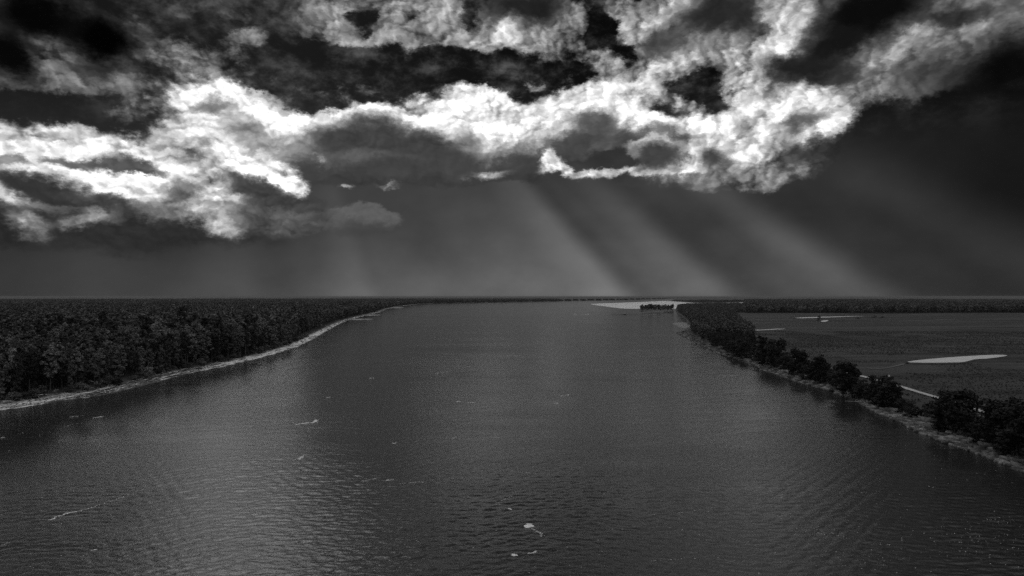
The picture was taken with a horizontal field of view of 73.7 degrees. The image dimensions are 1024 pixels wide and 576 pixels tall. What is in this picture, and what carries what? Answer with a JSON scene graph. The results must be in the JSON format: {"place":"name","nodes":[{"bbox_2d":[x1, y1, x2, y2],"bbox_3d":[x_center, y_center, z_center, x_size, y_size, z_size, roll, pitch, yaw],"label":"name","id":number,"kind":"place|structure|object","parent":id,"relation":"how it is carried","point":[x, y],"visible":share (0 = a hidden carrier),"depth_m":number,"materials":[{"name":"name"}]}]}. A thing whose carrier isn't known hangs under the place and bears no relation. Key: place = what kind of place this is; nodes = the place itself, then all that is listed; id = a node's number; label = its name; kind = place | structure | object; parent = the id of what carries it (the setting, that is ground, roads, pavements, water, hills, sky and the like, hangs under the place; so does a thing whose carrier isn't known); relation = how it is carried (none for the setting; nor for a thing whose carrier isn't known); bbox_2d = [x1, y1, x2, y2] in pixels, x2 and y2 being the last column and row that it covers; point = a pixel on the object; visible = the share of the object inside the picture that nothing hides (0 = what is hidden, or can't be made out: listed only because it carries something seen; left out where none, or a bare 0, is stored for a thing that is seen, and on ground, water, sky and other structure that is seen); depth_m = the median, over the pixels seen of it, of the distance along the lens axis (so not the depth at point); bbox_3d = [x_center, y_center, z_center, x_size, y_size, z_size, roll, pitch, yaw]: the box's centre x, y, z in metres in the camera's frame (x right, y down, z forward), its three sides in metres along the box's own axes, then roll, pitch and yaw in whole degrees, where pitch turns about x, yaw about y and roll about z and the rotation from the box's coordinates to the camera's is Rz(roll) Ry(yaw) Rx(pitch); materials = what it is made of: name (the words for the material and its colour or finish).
{"place":"outdoors","nodes":[
{"label":"outdoors","id":0,"kind":"place"},
{"bbox_2d":[0,297,685,410],"bbox_3d":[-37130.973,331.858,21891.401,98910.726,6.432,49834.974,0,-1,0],"label":"bank ground","id":1,"kind":"structure","parent":0,"point":[313,332],"depth_m":522.13,"materials":[{"name":"grey sand"}]},
{"bbox_2d":[0,355,10,394],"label":"forest tree","id":2,"kind":"object","parent":1,"relation":"on","point":[3,377],"visible":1,"depth_m":379.59,"materials":[{"name":"grey plant"}]},
{"bbox_2d":[4,391,22,399],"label":"shrub","id":3,"kind":"object","parent":1,"relation":"on","point":[14,394],"visible":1,"depth_m":378.31,"materials":[{"name":"grey plant"}]},
{"bbox_2d":[6,348,23,392],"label":"forest tree","id":4,"kind":"object","parent":1,"relation":"on","point":[10,352],"visible":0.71,"depth_m":389.93,"materials":[{"name":"grey plant"}]},
{"bbox_2d":[8,353,24,391],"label":"forest tree","id":5,"kind":"object","parent":1,"relation":"on","point":[12,370],"visible":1,"depth_m":387.11,"materials":[{"name":"grey plant"}]},
{"bbox_2d":[11,340,28,392],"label":"forest tree","id":6,"kind":"object","parent":1,"relation":"on","point":[19,344],"visible":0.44,"depth_m":399.33,"materials":[{"name":"grey plant"}]},
{"bbox_2d":[22,351,36,390],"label":"forest tree","id":7,"kind":"object","parent":1,"relation":"on","point":[30,373],"visible":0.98,"depth_m":396.09,"materials":[{"name":"grey plant"}]},
{"bbox_2d":[21,354,39,389],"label":"forest tree","id":8,"kind":"object","parent":1,"relation":"on","point":[36,370],"visible":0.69,"depth_m":400.27,"materials":[{"name":"grey plant"}]},
{"bbox_2d":[23,327,38,388],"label":"forest tree","id":9,"kind":"object","parent":1,"relation":"on","point":[29,334],"visible":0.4,"depth_m":413.68,"materials":[{"name":"grey plant"}]},
{"bbox_2d":[20,389,41,398],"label":"shrub","id":10,"kind":"object","parent":1,"relation":"on","point":[36,391],"visible":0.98,"depth_m":389.63,"materials":[{"name":"grey plant"}]},
{"bbox_2d":[23,347,44,385],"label":"forest tree","id":11,"kind":"object","parent":1,"relation":"on","point":[38,359],"visible":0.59,"depth_m":408.57,"materials":[{"name":"grey plant"}]},
{"bbox_2d":[34,338,48,389],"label":"forest tree","id":12,"kind":"object","parent":1,"relation":"on","point":[40,342],"visible":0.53,"depth_m":415.97,"materials":[{"name":"grey plant"}]},
{"bbox_2d":[36,346,59,389],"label":"forest tree","id":13,"kind":"object","parent":1,"relation":"on","point":[53,380],"visible":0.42,"depth_m":414.12,"materials":[{"name":"grey plant"}]},
{"bbox_2d":[39,342,61,390],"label":"forest tree","id":14,"kind":"object","parent":1,"relation":"on","point":[50,353],"visible":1,"depth_m":408.05,"materials":[{"name":"grey plant"}]},
{"bbox_2d":[47,342,64,387],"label":"forest tree","id":15,"kind":"object","parent":1,"relation":"on","point":[59,347],"visible":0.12,"depth_m":421.91,"materials":[{"name":"grey plant"}]},
{"bbox_2d":[52,350,69,387],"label":"forest tree","id":16,"kind":"object","parent":1,"relation":"on","point":[62,373],"visible":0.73,"depth_m":422.35,"materials":[{"name":"grey plant"}]},
{"bbox_2d":[62,351,72,386],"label":"forest tree","id":17,"kind":"object","parent":1,"relation":"on","point":[66,379],"visible":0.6,"depth_m":428.36,"materials":[{"name":"grey plant"}]},
{"bbox_2d":[66,359,75,385],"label":"forest tree","id":18,"kind":"object","parent":1,"relation":"on","point":[70,369],"visible":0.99,"depth_m":419.23,"materials":[{"name":"grey plant"}]},
{"bbox_2d":[69,348,83,385],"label":"forest tree","id":19,"kind":"object","parent":1,"relation":"on","point":[75,352],"visible":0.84,"depth_m":429.05,"materials":[{"name":"grey plant"}]},
{"bbox_2d":[71,331,84,380],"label":"forest tree","id":20,"kind":"object","parent":1,"relation":"on","point":[77,337],"visible":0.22,"depth_m":458.92,"materials":[{"name":"grey plant"}]},
{"bbox_2d":[77,356,88,382],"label":"forest tree","id":21,"kind":"object","parent":1,"relation":"on","point":[80,375],"visible":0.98,"depth_m":431.60,"materials":[{"name":"grey plant"}]},
{"bbox_2d":[77,354,90,382],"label":"forest tree","id":22,"kind":"object","parent":1,"relation":"on","point":[88,373],"visible":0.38,"depth_m":440.19,"materials":[{"name":"grey plant"}]},
{"bbox_2d":[78,332,95,375],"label":"forest tree","id":23,"kind":"object","parent":1,"relation":"on","point":[85,338],"visible":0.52,"depth_m":451.83,"materials":[{"name":"grey plant"}]},
{"bbox_2d":[88,353,99,381],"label":"forest tree","id":24,"kind":"object","parent":1,"relation":"on","point":[91,361],"visible":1,"depth_m":438.60,"materials":[{"name":"grey plant"}]},
{"bbox_2d":[95,349,105,380],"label":"forest tree","id":25,"kind":"object","parent":1,"relation":"on","point":[100,355],"visible":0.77,"depth_m":446.35,"materials":[{"name":"grey plant"}]},
{"bbox_2d":[96,376,112,384],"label":"shrub","id":26,"kind":"object","parent":1,"relation":"on","point":[106,378],"visible":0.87,"depth_m":441.95,"materials":[{"name":"grey plant"}]},
{"bbox_2d":[101,349,110,375],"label":"forest tree","id":27,"kind":"object","parent":1,"relation":"on","point":[105,365],"visible":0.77,"depth_m":459.11,"materials":[{"name":"grey plant"}]},
{"bbox_2d":[103,340,114,369],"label":"forest tree","id":28,"kind":"object","parent":1,"relation":"on","point":[108,345],"visible":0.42,"depth_m":471.18,"materials":[{"name":"grey plant"}]},
{"bbox_2d":[107,346,120,377],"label":"forest tree","id":29,"kind":"object","parent":1,"relation":"on","point":[114,348],"visible":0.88,"depth_m":468.00,"materials":[{"name":"grey plant"}]},
{"bbox_2d":[111,344,127,377],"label":"forest tree","id":30,"kind":"object","parent":1,"relation":"on","point":[120,367],"visible":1,"depth_m":466.87,"materials":[{"name":"grey plant"}]},
{"bbox_2d":[115,326,127,342],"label":"forest tree","id":31,"kind":"object","parent":1,"relation":"on","point":[120,329],"visible":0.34,"depth_m":513.42,"materials":[{"name":"grey plant"}]},
{"bbox_2d":[117,330,133,373],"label":"forest tree","id":32,"kind":"object","parent":1,"relation":"on","point":[126,334],"visible":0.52,"depth_m":499.17,"materials":[{"name":"grey plant"}]},
{"bbox_2d":[126,341,134,372],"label":"forest tree","id":33,"kind":"object","parent":1,"relation":"on","point":[130,353],"visible":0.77,"depth_m":501.11,"materials":[{"name":"grey plant"}]},
{"bbox_2d":[131,351,139,371],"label":"forest tree","id":34,"kind":"object","parent":1,"relation":"on","point":[134,357],"visible":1,"depth_m":482.91,"materials":[{"name":"grey plant"}]},
{"bbox_2d":[131,333,142,352],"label":"forest tree","id":35,"kind":"object","parent":1,"relation":"on","point":[138,338],"visible":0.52,"depth_m":519.74,"materials":[{"name":"grey plant"}]},
{"bbox_2d":[0,306,290,385],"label":"forest","id":36,"kind":"object","parent":1,"relation":"on","point":[52,329],"visible":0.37,"depth_m":565.84,"materials":[{"name":"black plant"}]},
{"bbox_2d":[145,348,154,368],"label":"forest tree","id":37,"kind":"object","parent":1,"relation":"on","point":[151,357],"visible":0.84,"depth_m":505.31,"materials":[{"name":"grey plant"}]},
{"bbox_2d":[147,341,158,366],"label":"forest tree","id":38,"kind":"object","parent":1,"relation":"on","point":[151,347],"visible":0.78,"depth_m":512.87,"materials":[{"name":"grey plant"}]},
{"bbox_2d":[153,338,166,364],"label":"forest tree","id":39,"kind":"object","parent":1,"relation":"on","point":[159,342],"visible":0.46,"depth_m":532.86,"materials":[{"name":"grey plant"}]},
{"bbox_2d":[156,348,165,367],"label":"forest tree","id":40,"kind":"object","parent":1,"relation":"on","point":[160,355],"visible":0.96,"depth_m":520.27,"materials":[{"name":"grey plant"}]},
{"bbox_2d":[0,327,324,407],"bbox_3d":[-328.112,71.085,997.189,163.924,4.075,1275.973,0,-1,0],"label":"drift litter","id":41,"kind":"object","parent":1,"relation":"on","point":[13,406],"visible":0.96,"depth_m":424.71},
{"bbox_2d":[164,333,175,368],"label":"forest tree","id":42,"kind":"object","parent":1,"relation":"on","point":[170,335],"visible":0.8,"depth_m":532.38,"materials":[{"name":"grey plant"}]},
{"bbox_2d":[171,340,180,367],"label":"forest tree","id":43,"kind":"object","parent":1,"relation":"on","point":[175,344],"visible":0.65,"depth_m":543.31,"materials":[{"name":"grey plant"}]},
{"bbox_2d":[178,331,191,365],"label":"forest tree","id":44,"kind":"object","parent":1,"relation":"on","point":[185,336],"visible":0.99,"depth_m":558.41,"materials":[{"name":"grey plant"}]},
{"bbox_2d":[181,317,196,361],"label":"forest tree","id":45,"kind":"object","parent":1,"relation":"on","point":[189,320],"visible":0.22,"depth_m":588.68,"materials":[{"name":"grey plant"}]},
{"bbox_2d":[183,326,196,362],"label":"forest tree","id":46,"kind":"object","parent":1,"relation":"on","point":[188,329],"visible":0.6,"depth_m":573.01,"materials":[{"name":"grey plant"}]},
{"bbox_2d":[189,333,198,363],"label":"forest tree","id":47,"kind":"object","parent":1,"relation":"on","point":[194,356],"visible":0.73,"depth_m":578.93,"materials":[{"name":"grey plant"}]},
{"bbox_2d":[186,321,203,362],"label":"forest tree","id":48,"kind":"object","parent":1,"relation":"on","point":[194,324],"visible":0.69,"depth_m":585.31,"materials":[{"name":"grey plant"}]},
{"bbox_2d":[197,334,205,354],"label":"forest tree","id":49,"kind":"object","parent":1,"relation":"on","point":[201,348],"visible":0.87,"depth_m":587.53,"materials":[{"name":"grey plant"}]},
{"bbox_2d":[199,330,213,360],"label":"forest tree","id":50,"kind":"object","parent":1,"relation":"on","point":[205,350],"visible":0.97,"depth_m":593.32,"materials":[{"name":"grey plant"}]},
{"bbox_2d":[207,334,217,361],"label":"forest tree","id":51,"kind":"object","parent":1,"relation":"on","point":[213,340],"visible":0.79,"depth_m":599.86,"materials":[{"name":"grey plant"}]},
{"bbox_2d":[215,319,226,341],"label":"forest tree","id":52,"kind":"object","parent":1,"relation":"on","point":[218,322],"visible":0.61,"depth_m":634.60,"materials":[{"name":"black plant"}]},
{"bbox_2d":[222,327,234,357],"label":"forest tree","id":53,"kind":"object","parent":1,"relation":"on","point":[227,333],"visible":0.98,"depth_m":632.14,"materials":[{"name":"black plant"}]},
{"bbox_2d":[242,318,250,353],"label":"forest tree","id":54,"kind":"object","parent":1,"relation":"on","point":[248,322],"visible":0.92,"depth_m":669.60,"materials":[{"name":"black plant"}]},
{"bbox_2d":[264,316,276,346],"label":"forest tree","id":55,"kind":"object","parent":1,"relation":"on","point":[270,329],"visible":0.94,"depth_m":758.79,"materials":[{"name":"black plant"}]},
{"bbox_2d":[0,298,559,337],"bbox_3d":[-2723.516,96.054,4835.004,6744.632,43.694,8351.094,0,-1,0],"label":"distant forest","id":56,"kind":"object","parent":1,"relation":"on","point":[303,315],"visible":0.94,"depth_m":1678.80,"materials":[{"name":"plant"}]},
{"bbox_2d":[279,324,287,341],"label":"forest tree","id":57,"kind":"object","parent":1,"relation":"on","point":[284,337],"visible":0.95,"depth_m":817.37,"materials":[{"name":"black plant"}]},
{"bbox_2d":[0,297,684,301],"bbox_3d":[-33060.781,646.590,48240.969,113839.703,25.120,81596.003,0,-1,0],"label":"horizon forest","id":58,"kind":"object","parent":1,"relation":"on","point":[586,298],"visible":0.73,"depth_m":24772.34,"materials":[{"name":"plant"}]},
{"bbox_2d":[0,298,1023,575],"bbox_3d":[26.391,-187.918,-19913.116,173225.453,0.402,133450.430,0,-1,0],"label":"river","id":59,"kind":"structure","parent":0,"point":[750,468],"depth_m":236.88,"materials":[{"name":"black liquid"}]},
{"bbox_2d":[0,355,1023,575],"bbox_3d":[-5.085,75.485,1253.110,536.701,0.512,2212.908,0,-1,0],"label":"foam","id":60,"kind":"object","parent":59,"relation":"on","point":[525,526],"visible":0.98,"depth_m":185.94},
{"bbox_2d":[0,0,1023,296],"label":"sky","id":61,"kind":"structure","parent":0,"point":[149,148],"materials":[{"name":"grey"}]},
{"bbox_2d":[638,308,675,311],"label":"islet","id":62,"kind":"object","parent":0,"point":[659,310],"visible":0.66,"depth_m":2856.66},
{"bbox_2d":[592,301,742,308],"bbox_3d":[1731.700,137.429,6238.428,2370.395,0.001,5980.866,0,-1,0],"label":"sandbar","id":63,"kind":"structure","parent":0,"point":[631,305],"depth_m":5099.36,"materials":[{"name":"grey sand"}]},
{"bbox_2d":[672,322,689,327],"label":"mud spit","id":64,"kind":"structure","parent":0,"point":[682,324],"depth_m":1434.70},
{"bbox_2d":[672,300,1023,457],"bbox_3d":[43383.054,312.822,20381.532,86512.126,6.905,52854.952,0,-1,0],"label":"bank ground","id":65,"kind":"structure","parent":0,"point":[964,322],"depth_m":831.02,"materials":[{"name":"grey plant"}]},
{"bbox_2d":[676,303,757,338],"bbox_3d":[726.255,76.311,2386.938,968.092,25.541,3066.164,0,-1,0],"label":"trees","id":66,"kind":"object","parent":65,"relation":"on","point":[704,319],"visible":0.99,"depth_m":1184.81,"materials":[{"name":"plant"}]},
{"bbox_2d":[724,341,744,356],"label":"tree","id":67,"kind":"object","parent":65,"relation":"on","point":[733,346],"visible":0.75,"depth_m":665.49,"materials":[{"name":"black plant"}]},
{"bbox_2d":[735,341,752,357],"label":"tree","id":68,"kind":"object","parent":65,"relation":"on","point":[744,346],"visible":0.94,"depth_m":642.58,"materials":[{"name":"black plant"}]},
{"bbox_2d":[751,335,767,364],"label":"tree","id":69,"kind":"object","parent":65,"relation":"on","point":[760,342],"visible":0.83,"depth_m":579.57,"materials":[{"name":"black plant"}]},
{"bbox_2d":[760,339,780,367],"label":"tree","id":70,"kind":"object","parent":65,"relation":"on","point":[769,348],"visible":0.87,"depth_m":554.97,"materials":[{"name":"black plant"}]},
{"bbox_2d":[771,337,789,366],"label":"tree","id":71,"kind":"object","parent":65,"relation":"on","point":[781,345],"visible":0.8,"depth_m":546.23,"materials":[{"name":"black plant"}]},
{"bbox_2d":[776,354,790,369],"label":"tree","id":72,"kind":"object","parent":65,"relation":"on","point":[784,359],"visible":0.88,"depth_m":530.97,"materials":[{"name":"black plant"}]},
{"bbox_2d":[787,347,802,374],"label":"tree","id":73,"kind":"object","parent":65,"relation":"on","point":[795,352],"visible":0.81,"depth_m":501.43,"materials":[{"name":"black plant"}]},
{"bbox_2d":[796,350,810,373],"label":"tree","id":74,"kind":"object","parent":65,"relation":"on","point":[802,355],"visible":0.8,"depth_m":494.95,"materials":[{"name":"black plant"}]},
{"bbox_2d":[796,364,814,379],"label":"tree","id":75,"kind":"object","parent":65,"relation":"on","point":[805,370],"visible":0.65,"depth_m":478.45,"materials":[{"name":"black plant"}]},
{"bbox_2d":[809,355,828,382],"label":"tree","id":76,"kind":"object","parent":65,"relation":"on","point":[819,360],"visible":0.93,"depth_m":458.78,"materials":[{"name":"black plant"}]},
{"bbox_2d":[820,362,832,381],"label":"tree","id":77,"kind":"object","parent":65,"relation":"on","point":[826,366],"visible":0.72,"depth_m":455.02,"materials":[{"name":"black plant"}]},
{"bbox_2d":[682,333,993,453],"bbox_3d":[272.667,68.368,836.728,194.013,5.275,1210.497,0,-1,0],"label":"drift litter","id":78,"kind":"object","parent":65,"relation":"on","point":[838,390],"visible":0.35,"depth_m":427.31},
{"bbox_2d":[829,360,855,396],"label":"tree","id":79,"kind":"object","parent":65,"relation":"on","point":[840,372],"visible":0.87,"depth_m":406.91,"materials":[{"name":"black plant"}]},
{"bbox_2d":[673,298,1023,312],"bbox_3d":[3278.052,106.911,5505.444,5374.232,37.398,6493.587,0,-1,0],"label":"meadow wood","id":80,"kind":"object","parent":65,"relation":"on","point":[879,305],"visible":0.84,"depth_m":2411.10,"materials":[{"name":"plant"}]},
{"bbox_2d":[673,297,1023,301],"bbox_3d":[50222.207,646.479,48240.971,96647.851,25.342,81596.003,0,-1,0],"label":"horizon forest","id":81,"kind":"object","parent":65,"relation":"on","point":[713,298],"visible":0.81,"depth_m":13139.50,"materials":[{"name":"black plant"}]},
{"bbox_2d":[676,327,1023,472],"bbox_3d":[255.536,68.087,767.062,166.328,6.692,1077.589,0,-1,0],"label":"bank stones","id":82,"kind":"object","parent":65,"relation":"on","point":[1011,461],"visible":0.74,"depth_m":314.15,"materials":[{"name":"grey stone"}]},
{"bbox_2d":[840,363,865,396],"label":"tree","id":83,"kind":"object","parent":65,"relation":"on","point":[854,370],"visible":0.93,"depth_m":401.86,"materials":[{"name":"black plant"}]},
{"bbox_2d":[853,382,868,398],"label":"tree","id":84,"kind":"object","parent":65,"relation":"on","point":[861,385],"visible":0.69,"depth_m":390.63,"materials":[{"name":"black plant"}]},
{"bbox_2d":[863,374,877,400],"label":"tree","id":85,"kind":"object","parent":65,"relation":"on","point":[871,378],"visible":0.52,"depth_m":375.70,"materials":[{"name":"black plant"}]},
{"bbox_2d":[873,383,893,406],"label":"tree","id":86,"kind":"object","parent":65,"relation":"on","point":[881,390],"visible":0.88,"depth_m":355.43,"materials":[{"name":"black plant"}]},
{"bbox_2d":[871,375,903,402],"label":"tree","id":87,"kind":"object","parent":65,"relation":"on","point":[883,379],"visible":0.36,"depth_m":365.36,"materials":[{"name":"black plant"}]},
{"bbox_2d":[874,384,908,407],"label":"tree","id":88,"kind":"object","parent":65,"relation":"on","point":[889,389],"visible":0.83,"depth_m":353.14,"materials":[{"name":"black plant"}]},
{"bbox_2d":[885,381,904,404],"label":"tree","id":89,"kind":"object","parent":65,"relation":"on","point":[894,383],"visible":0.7,"depth_m":354.43,"materials":[{"name":"black plant"}]},
{"bbox_2d":[893,398,911,411],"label":"tree","id":90,"kind":"object","parent":65,"relation":"on","point":[898,401],"visible":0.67,"depth_m":341.45,"materials":[{"name":"black plant"}]},
{"bbox_2d":[902,406,916,416],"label":"tree","id":91,"kind":"object","parent":65,"relation":"on","point":[910,410],"visible":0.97,"depth_m":331.00,"materials":[{"name":"black plant"}]},
{"bbox_2d":[931,407,948,431],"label":"tree","id":92,"kind":"object","parent":65,"relation":"on","point":[941,414],"visible":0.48,"depth_m":296.16,"materials":[{"name":"black plant"}]},
{"bbox_2d":[925,389,963,428],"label":"tree","id":93,"kind":"object","parent":65,"relation":"on","point":[943,396],"visible":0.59,"depth_m":296.01,"materials":[{"name":"black plant"}]},
{"bbox_2d":[908,355,1006,362],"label":"pool","id":94,"kind":"structure","parent":65,"relation":"in","point":[953,359],"depth_m":603.07,"materials":[{"name":"white liquid"}]},
{"bbox_2d":[906,353,1010,363],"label":"wet margin","id":95,"kind":"object","parent":65,"relation":"on","point":[959,356],"visible":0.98,"depth_m":603.62,"materials":[{"name":"grey soil"}]},
{"bbox_2d":[940,388,982,432],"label":"tree","id":96,"kind":"object","parent":65,"relation":"on","point":[960,397],"visible":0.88,"depth_m":286.35,"materials":[{"name":"black plant"}]},
{"bbox_2d":[969,428,981,442],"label":"tree","id":97,"kind":"object","parent":65,"relation":"on","point":[974,438],"visible":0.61,"depth_m":271.36,"materials":[{"name":"black plant"}]},
{"bbox_2d":[969,416,985,436],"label":"tree","id":98,"kind":"object","parent":65,"relation":"on","point":[976,421],"visible":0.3,"depth_m":276.58,"materials":[{"name":"black plant"}]},
{"bbox_2d":[971,398,1003,440],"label":"tree","id":99,"kind":"object","parent":65,"relation":"on","point":[987,405],"visible":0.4,"depth_m":263.33,"materials":[{"name":"black plant"}]},
{"bbox_2d":[983,399,1022,447],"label":"tree","id":100,"kind":"object","parent":65,"relation":"on","point":[998,414],"visible":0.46,"depth_m":258.50,"materials":[{"name":"black plant"}]},
{"bbox_2d":[992,396,1023,450],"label":"tree","id":101,"kind":"object","parent":65,"relation":"on","point":[1013,409],"visible":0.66,"depth_m":250.73,"materials":[{"name":"black plant"}]},
{"bbox_2d":[1002,405,1023,454],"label":"tree","id":102,"kind":"object","parent":65,"relation":"on","point":[1008,429],"visible":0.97,"depth_m":244.35,"materials":[{"name":"black plant"}]},
{"bbox_2d":[795,358,982,411],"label":"farm track","id":103,"kind":"structure","parent":0,"point":[907,388],"depth_m":398.57,"materials":[{"name":"grey soil"}]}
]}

